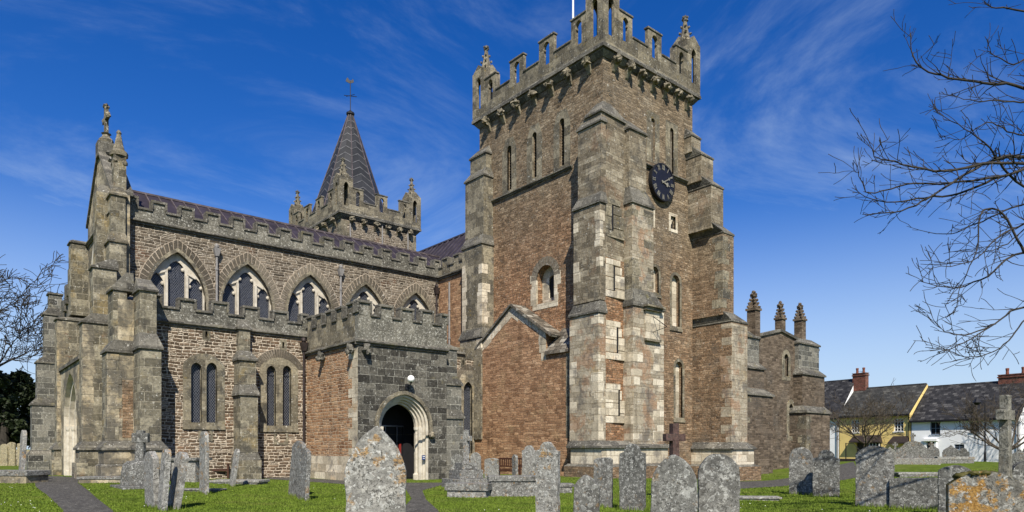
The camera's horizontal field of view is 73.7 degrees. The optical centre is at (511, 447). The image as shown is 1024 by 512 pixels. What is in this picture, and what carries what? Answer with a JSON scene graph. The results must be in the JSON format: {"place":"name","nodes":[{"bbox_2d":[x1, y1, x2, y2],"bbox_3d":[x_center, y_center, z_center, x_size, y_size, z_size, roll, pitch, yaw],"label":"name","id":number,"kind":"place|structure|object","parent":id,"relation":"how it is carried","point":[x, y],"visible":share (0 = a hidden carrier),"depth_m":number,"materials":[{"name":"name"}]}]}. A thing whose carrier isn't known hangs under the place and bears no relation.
{"place":"outdoors","nodes":[
{"label":"outdoors","id":0,"kind":"place"},
{"bbox_2d":[35,476,112,511],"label":"path","id":1,"kind":"structure","parent":0,"point":[68,494],"depth_m":20.61,"materials":[{"name":"grey asphalt"}]},
{"bbox_2d":[262,477,343,483],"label":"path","id":2,"kind":"structure","parent":0,"point":[319,480],"depth_m":29.70,"materials":[{"name":"grey stone"}]},
{"bbox_2d":[406,483,441,511],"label":"path","id":3,"kind":"structure","parent":0,"point":[418,502],"depth_m":19.98,"materials":[{"name":"grey asphalt"}]},
{"bbox_2d":[0,449,998,511],"bbox_3d":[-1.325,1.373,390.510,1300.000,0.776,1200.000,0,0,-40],"label":"ground","id":4,"kind":"structure","parent":0,"point":[975,465],"depth_m":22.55,"materials":[{"name":"green plant"}]},
{"bbox_2d":[0,444,8,465],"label":"headstone","id":5,"kind":"object","parent":4,"relation":"on","point":[4,453],"visible":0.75,"depth_m":56.92,"materials":[{"name":"beige stone"}]},
{"bbox_2d":[0,390,12,427],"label":"yew tree","id":6,"kind":"object","parent":4,"relation":"on","point":[2,404],"visible":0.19,"depth_m":66.10,"materials":[{"name":"green plant"}]},
{"bbox_2d":[7,442,15,465],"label":"headstone","id":7,"kind":"object","parent":4,"relation":"on","point":[12,453],"visible":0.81,"depth_m":56.92,"materials":[{"name":"beige stone"}]},
{"bbox_2d":[0,368,34,448],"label":"yew tree","id":8,"kind":"object","parent":4,"relation":"on","point":[17,386],"visible":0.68,"depth_m":65.43,"materials":[{"name":"green plant"}]},
{"bbox_2d":[17,443,19,465],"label":"headstone","id":9,"kind":"object","parent":4,"relation":"on","point":[18,448],"visible":0.33,"depth_m":56.94,"materials":[{"name":"beige stone"}]},
{"bbox_2d":[19,430,26,469],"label":"headstone","id":10,"kind":"object","parent":4,"relation":"on","point":[22,453],"visible":0.62,"depth_m":27.80,"materials":[{"name":"grey stone"}]},
{"bbox_2d":[0,470,50,483],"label":"tomb","id":11,"kind":"object","parent":4,"relation":"on","point":[21,476],"visible":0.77,"depth_m":26.48,"materials":[{"name":"grey stone"}]},
{"bbox_2d":[0,251,68,373],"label":"bare tree","id":12,"kind":"object","parent":4,"relation":"on","point":[29,325],"visible":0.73,"depth_m":64.79,"materials":[{"name":"brown plant"}]},
{"bbox_2d":[76,476,119,482],"bbox_3d":[-15.807,1.386,26.950,2.154,0.540,0.965,0,0,-6],"label":"tomb","id":13,"kind":"object","parent":4,"relation":"on","point":[98,479],"visible":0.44,"depth_m":26.48,"materials":[{"name":"grey stone"}]},
{"bbox_2d":[110,430,169,489],"bbox_3d":[-13.322,0.411,24.500,1.595,2.084,1.595,0,0,45],"label":"stone cross","id":14,"kind":"object","parent":4,"relation":"on","point":[132,475],"visible":0.71,"depth_m":24.02,"materials":[{"name":"grey stone"}]},
{"bbox_2d":[144,451,158,506],"bbox_3d":[-8.964,0.908,16.991,0.140,1.669,0.853,-2,1,-42],"label":"headstone","id":15,"kind":"object","parent":4,"relation":"on","point":[151,472],"visible":0.85,"depth_m":16.77,"materials":[{"name":"grey stone"}]},
{"bbox_2d":[157,449,170,510],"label":"headstone","id":16,"kind":"object","parent":4,"relation":"on","point":[164,480],"visible":0.97,"depth_m":16.10,"materials":[{"name":"grey stone"}]},
{"bbox_2d":[168,451,188,509],"bbox_3d":[-8.169,0.913,16.661,0.140,1.660,0.672,12,-8,-41],"label":"headstone","id":17,"kind":"object","parent":4,"relation":"on","point":[177,483],"visible":0.94,"depth_m":16.49,"materials":[{"name":"grey stone"}]},
{"bbox_2d":[171,457,211,481],"bbox_3d":[-13.314,1.041,28.250,1.302,1.280,1.079,0,0,10],"label":"tomb","id":18,"kind":"object","parent":4,"relation":"on","point":[192,474],"visible":0.37,"depth_m":27.76,"materials":[{"name":"grey stone"}]},
{"bbox_2d":[199,431,208,494],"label":"headstone","id":19,"kind":"object","parent":4,"relation":"on","point":[204,462],"visible":0.74,"depth_m":21.84,"materials":[{"name":"grey stone"}]},
{"bbox_2d":[184,488,226,491],"bbox_3d":[-10.602,1.573,23.250,1.589,0.380,0.553,0,0,4],"label":"tomb","id":20,"kind":"object","parent":4,"relation":"on","point":[210,489],"visible":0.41,"depth_m":23.03,"materials":[{"name":"grey stone"}]},
{"bbox_2d":[212,464,228,478],"bbox_3d":[-13.334,0.895,30.584,1.220,0.940,0.585,0,0,-20],"label":"park bench","id":21,"kind":"object","parent":4,"relation":"on","point":[227,470],"visible":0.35,"depth_m":30.54,"materials":[{"name":"brown wood"}]},
{"bbox_2d":[229,449,239,486],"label":"headstone","id":22,"kind":"object","parent":4,"relation":"on","point":[234,469],"visible":0.81,"depth_m":25.46,"materials":[{"name":"grey stone"}]},
{"bbox_2d":[209,479,269,484],"bbox_3d":[-10.948,1.504,27.450,2.086,0.460,0.967,0,0,6],"label":"tomb","id":23,"kind":"object","parent":4,"relation":"on","point":[245,481],"visible":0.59,"depth_m":27.03,"materials":[{"name":"grey stone"}]},
{"bbox_2d":[288,441,305,494],"bbox_3d":[-6.628,0.765,21.041,0.130,1.986,0.895,6,-4,-38],"label":"headstone","id":24,"kind":"object","parent":4,"relation":"on","point":[297,446],"visible":0.52,"depth_m":21.03,"materials":[{"name":"grey stone"}]},
{"bbox_2d":[297,448,310,500],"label":"headstone","id":25,"kind":"object","parent":4,"relation":"on","point":[304,471],"visible":0.77,"depth_m":19.48,"materials":[{"name":"grey stone"}]},
{"bbox_2d":[344,426,405,511],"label":"headstone","id":26,"kind":"object","parent":4,"relation":"on","point":[375,475],"visible":1,"depth_m":7.54,"materials":[{"name":"grey stone"}]},
{"bbox_2d":[26,0,831,480],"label":"church","id":27,"kind":"structure","parent":4,"relation":"on","point":[568,292],"depth_m":35.05,"materials":[{"name":"brown stone"}]},
{"bbox_2d":[151,253,203,309],"bbox_3d":[-16.837,-7.932,34.238,2.648,3.664,0.260,0,0,-40],"label":"window","id":28,"kind":"structure","parent":27,"relation":"in","point":[174,278],"depth_m":34.31,"materials":[{"name":"stone"}]},
{"bbox_2d":[222,265,270,317],"bbox_3d":[-14.201,-7.932,36.449,2.648,3.664,0.260,0,0,-40],"label":"window","id":29,"kind":"structure","parent":27,"relation":"in","point":[244,287],"depth_m":36.53,"materials":[{"name":"stone"}]},
{"bbox_2d":[288,276,328,330],"bbox_3d":[-11.528,-7.932,38.692,2.648,3.664,0.260,0,0,-40],"label":"window","id":30,"kind":"structure","parent":27,"relation":"in","point":[307,297],"depth_m":38.71,"materials":[{"name":"stone"}]},
{"bbox_2d":[350,286,377,313],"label":"window","id":31,"kind":"structure","parent":27,"relation":"in","point":[363,293],"depth_m":41.05,"materials":[{"name":"stone"}]},
{"bbox_2d":[403,294,425,319],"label":"window","id":32,"kind":"structure","parent":27,"relation":"in","point":[413,302],"depth_m":43.27,"materials":[{"name":"stone"}]},
{"bbox_2d":[572,0,573,17],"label":"flagpole","id":33,"kind":"object","parent":27,"relation":"on","point":[572,8],"depth_m":40.95,"materials":[{"name":"white metal"}]},
{"bbox_2d":[451,454,461,468],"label":"headstone","id":34,"kind":"object","parent":4,"relation":"on","point":[456,458],"visible":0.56,"depth_m":31.47,"materials":[{"name":"grey stone"}]},
{"bbox_2d":[441,430,488,486],"bbox_3d":[-1.747,0.424,26.000,1.438,2.230,1.438,0,0,-30],"label":"stone cross","id":35,"kind":"object","parent":4,"relation":"on","point":[466,470],"visible":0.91,"depth_m":25.74,"materials":[{"name":"grey stone"}]},
{"bbox_2d":[445,482,491,497],"bbox_3d":[-1.288,1.433,21.000,1.357,0.720,0.888,0,0,14],"label":"tomb","id":36,"kind":"object","parent":4,"relation":"on","point":[469,489],"visible":0.58,"depth_m":20.62,"materials":[{"name":"grey stone"}]},
{"bbox_2d":[470,452,480,469],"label":"headstone","id":37,"kind":"object","parent":4,"relation":"on","point":[475,457],"visible":0.49,"depth_m":30.92,"materials":[{"name":"grey stone"}]},
{"bbox_2d":[484,458,498,477],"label":"headstone","id":38,"kind":"object","parent":4,"relation":"on","point":[491,466],"visible":0.58,"depth_m":29.95,"materials":[{"name":"grey stone"}]},
{"bbox_2d":[498,458,521,474],"bbox_3d":[-0.133,0.916,30.987,1.770,0.940,0.585,0,0,42],"label":"park bench","id":39,"kind":"object","parent":4,"relation":"on","point":[510,470],"visible":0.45,"depth_m":31.28,"materials":[{"name":"brown wood"}]},
{"bbox_2d":[487,475,535,496],"bbox_3d":[0.066,1.330,21.450,1.647,0.920,0.982,0,0,-4],"label":"tomb","id":40,"kind":"object","parent":4,"relation":"on","point":[513,485],"visible":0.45,"depth_m":20.99,"materials":[{"name":"grey stone"}]},
{"bbox_2d":[512,455,517,474],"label":"headstone","id":41,"kind":"object","parent":4,"relation":"on","point":[514,464],"visible":0.62,"depth_m":27.13,"materials":[{"name":"grey stone"}]},
{"bbox_2d":[522,445,535,474],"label":"headstone","id":42,"kind":"object","parent":4,"relation":"on","point":[528,461],"visible":0.62,"depth_m":27.44,"materials":[{"name":"grey stone"}]},
{"bbox_2d":[138,483,941,511],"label":"long grass","id":43,"kind":"structure","parent":4,"relation":"on","point":[156,508],"depth_m":17.10,"materials":[{"name":"green plant"}]},
{"bbox_2d":[535,442,559,511],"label":"headstone","id":44,"kind":"object","parent":4,"relation":"on","point":[547,487],"visible":1,"depth_m":12.93,"materials":[{"name":"grey stone"}]},
{"bbox_2d":[560,483,574,492],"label":"tomb","id":45,"kind":"object","parent":4,"relation":"on","point":[565,487],"visible":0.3,"depth_m":22.53,"materials":[{"name":"grey stone"}]},
{"bbox_2d":[573,475,599,511],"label":"headstone","id":46,"kind":"object","parent":4,"relation":"on","point":[586,493],"visible":1,"depth_m":12.55,"materials":[{"name":"grey stone"}]},
{"bbox_2d":[593,457,612,507],"bbox_3d":[2.299,1.001,17.199,0.493,1.526,0.120,0,0,30],"label":"headstone","id":47,"kind":"object","parent":4,"relation":"on","point":[603,472],"visible":0.77,"depth_m":17.12,"materials":[{"name":"grey stone"}]},
{"bbox_2d":[619,444,645,510],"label":"headstone","id":48,"kind":"object","parent":4,"relation":"on","point":[632,475],"visible":0.98,"depth_m":16.33,"materials":[{"name":"grey stone"}]},
{"bbox_2d":[650,455,697,511],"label":"headstone","id":49,"kind":"object","parent":4,"relation":"on","point":[674,484],"visible":1,"depth_m":9.34,"materials":[{"name":"grey stone"}]},
{"bbox_2d":[663,423,685,455],"bbox_3d":[4.750,0.440,20.000,0.839,2.318,0.839,0,0,40],"label":"stone cross","id":50,"kind":"object","parent":4,"relation":"on","point":[673,437],"visible":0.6,"depth_m":19.91,"materials":[{"name":"red stone"}]},
{"bbox_2d":[698,454,739,511],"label":"headstone","id":51,"kind":"object","parent":4,"relation":"on","point":[718,482],"visible":0.98,"depth_m":9.95,"materials":[{"name":"grey stone"}]},
{"bbox_2d":[739,496,781,500],"bbox_3d":[7.084,1.599,19.750,1.274,0.400,0.565,0,0,8],"label":"tomb","id":52,"kind":"object","parent":4,"relation":"on","point":[767,498],"visible":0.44,"depth_m":19.50,"materials":[{"name":"grey stone"}]},
{"bbox_2d":[789,447,812,494],"bbox_3d":[9.316,0.864,22.000,0.729,1.783,0.120,0,0,30],"label":"headstone","id":53,"kind":"object","parent":4,"relation":"on","point":[801,469],"visible":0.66,"depth_m":21.94,"materials":[{"name":"grey stone"}]},
{"bbox_2d":[812,450,839,496],"bbox_3d":[9.662,0.903,21.001,0.765,1.703,0.130,0,0,25],"label":"headstone","id":54,"kind":"object","parent":4,"relation":"on","point":[826,471],"visible":0.74,"depth_m":20.94,"materials":[{"name":"grey stone"}]},
{"bbox_2d":[824,379,853,457],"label":"white cottage","id":55,"kind":"structure","parent":4,"relation":"on","point":[843,391],"depth_m":77.65,"materials":[{"name":"paint"}]},
{"bbox_2d":[845,443,859,460],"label":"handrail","id":56,"kind":"object","parent":4,"relation":"on","point":[845,449],"visible":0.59,"depth_m":67.98,"materials":[{"name":"black metal"}]},
{"bbox_2d":[824,379,923,448],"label":"bare tree","id":57,"kind":"object","parent":4,"relation":"on","point":[864,426],"visible":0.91,"depth_m":61.01,"materials":[{"name":"brown plant"}]},
{"bbox_2d":[855,446,894,506],"bbox_3d":[9.299,0.862,17.499,0.891,1.837,0.130,0,0,30],"label":"headstone","id":58,"kind":"object","parent":4,"relation":"on","point":[875,469],"visible":0.84,"depth_m":17.46,"materials":[{"name":"grey stone"}]},
{"bbox_2d":[838,367,927,460],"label":"yellow cottage","id":59,"kind":"structure","parent":4,"relation":"on","point":[862,389],"depth_m":73.31,"materials":[{"name":"stone"}]},
{"bbox_2d":[852,420,859,432],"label":"window","id":60,"kind":"structure","parent":59,"relation":"in","point":[856,421],"depth_m":74.48,"materials":[{"name":"white paint"}]},
{"bbox_2d":[857,443,862,451],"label":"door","id":61,"kind":"structure","parent":59,"relation":"in","point":[859,446],"depth_m":74.13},
{"bbox_2d":[867,443,880,446],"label":"bow window","id":62,"kind":"structure","parent":59,"relation":"in","point":[870,444],"depth_m":72.27,"materials":[{"name":"white paint"}]},
{"bbox_2d":[894,419,903,431],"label":"window","id":63,"kind":"structure","parent":59,"relation":"in","point":[899,428],"depth_m":70.60,"materials":[{"name":"white paint"}]},
{"bbox_2d":[888,447,895,464],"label":"headstone","id":64,"kind":"object","parent":4,"relation":"on","point":[893,451],"visible":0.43,"depth_m":46.73,"materials":[{"name":"grey stone"}]},
{"bbox_2d":[889,477,937,508],"bbox_3d":[10.068,1.249,16.999,1.203,1.043,0.160,0,0,26],"label":"headstone","id":65,"kind":"object","parent":4,"relation":"on","point":[920,492],"visible":0.68,"depth_m":16.96,"materials":[{"name":"grey stone"}]},
{"bbox_2d":[894,472,937,476],"bbox_3d":[21.797,1.553,36.350,2.686,0.520,0.743,0,0,4],"label":"tomb","id":66,"kind":"object","parent":4,"relation":"on","point":[912,474],"visible":0.23,"depth_m":36.03,"materials":[{"name":"grey stone"}]},
{"bbox_2d":[892,433,940,464],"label":"memorial","id":67,"kind":"object","parent":4,"relation":"on","point":[912,452],"visible":0.92,"depth_m":46.75,"materials":[{"name":"grey stone"}]},
{"bbox_2d":[820,0,1023,380],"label":"bare tree","id":68,"kind":"object","parent":4,"relation":"on","point":[995,157],"visible":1,"depth_m":11.96,"materials":[{"name":"brown plant"}]},
{"bbox_2d":[928,446,939,456],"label":"headstone","id":69,"kind":"object","parent":4,"relation":"on","point":[935,451],"visible":0.25,"depth_m":49.82,"materials":[{"name":"grey stone"}]},
{"bbox_2d":[942,445,959,456],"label":"headstone","id":70,"kind":"object","parent":4,"relation":"on","point":[950,451],"visible":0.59,"depth_m":49.95,"materials":[{"name":"grey stone"}]},
{"bbox_2d":[937,465,970,511],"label":"headstone","id":71,"kind":"object","parent":4,"relation":"on","point":[945,475],"visible":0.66,"depth_m":15.03,"materials":[{"name":"grey stone"}]},
{"bbox_2d":[934,457,974,462],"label":"tomb","id":72,"kind":"object","parent":4,"relation":"on","point":[957,459],"visible":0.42,"depth_m":47.48,"materials":[{"name":"grey stone"}]},
{"bbox_2d":[959,448,969,456],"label":"headstone","id":73,"kind":"object","parent":4,"relation":"on","point":[964,452],"visible":0.44,"depth_m":50.88,"materials":[{"name":"grey stone"}]},
{"bbox_2d":[909,367,1023,461],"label":"white cottage","id":74,"kind":"structure","parent":4,"relation":"on","point":[927,417],"depth_m":66.24,"materials":[{"name":"paint"}]},
{"bbox_2d":[929,422,940,435],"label":"window","id":75,"kind":"structure","parent":74,"relation":"in","point":[935,427],"depth_m":67.58,"materials":[{"name":"black glass"}]},
{"bbox_2d":[955,444,963,449],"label":"window","id":76,"kind":"structure","parent":74,"relation":"in","point":[958,446],"depth_m":65.74,"materials":[{"name":"black glass"}]},
{"bbox_2d":[936,376,1023,449],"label":"bare tree","id":77,"kind":"object","parent":4,"relation":"on","point":[979,420],"visible":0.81,"depth_m":59.05,"materials":[{"name":"brown plant"}]},
{"bbox_2d":[973,396,986,461],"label":"street lamp","id":78,"kind":"object","parent":4,"relation":"on","point":[976,401],"visible":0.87,"depth_m":57.78,"materials":[{"name":"black metal"}]},
{"bbox_2d":[946,470,1023,511],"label":"headstone","id":79,"kind":"object","parent":4,"relation":"on","point":[981,491],"visible":1,"depth_m":7.91,"materials":[{"name":"stone"}]},
{"bbox_2d":[996,395,1014,477],"bbox_3d":[6.793,0.431,9.400,0.680,2.317,0.680,0,0,25],"label":"stone cross","id":80,"kind":"object","parent":4,"relation":"on","point":[1005,414],"visible":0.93,"depth_m":9.35,"materials":[{"name":"stone"}]},
{"bbox_2d":[1012,456,1018,465],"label":"headstone","id":81,"kind":"object","parent":4,"relation":"on","point":[1015,460],"visible":0.13,"depth_m":35.82,"materials":[{"name":"grey stone"}]},
{"bbox_2d":[1012,461,1023,483],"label":"headstone","id":82,"kind":"object","parent":4,"relation":"on","point":[1018,471],"visible":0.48,"depth_m":9.48,"materials":[{"name":"grey stone"}]},
{"bbox_2d":[1012,449,1023,461],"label":"headstone","id":83,"kind":"object","parent":4,"relation":"on","point":[1019,454],"visible":0.38,"depth_m":37.95,"materials":[{"name":"grey stone"}]},
{"bbox_2d":[0,0,1023,448],"label":"sky","id":84,"kind":"structure","parent":0,"point":[240,106],"materials":[{"name":"blue"}]},
{"bbox_2d":[740,462,855,488],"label":"path","id":85,"kind":"structure","parent":0,"point":[847,470],"depth_m":34.60,"materials":[{"name":"grey asphalt"}]}
]}

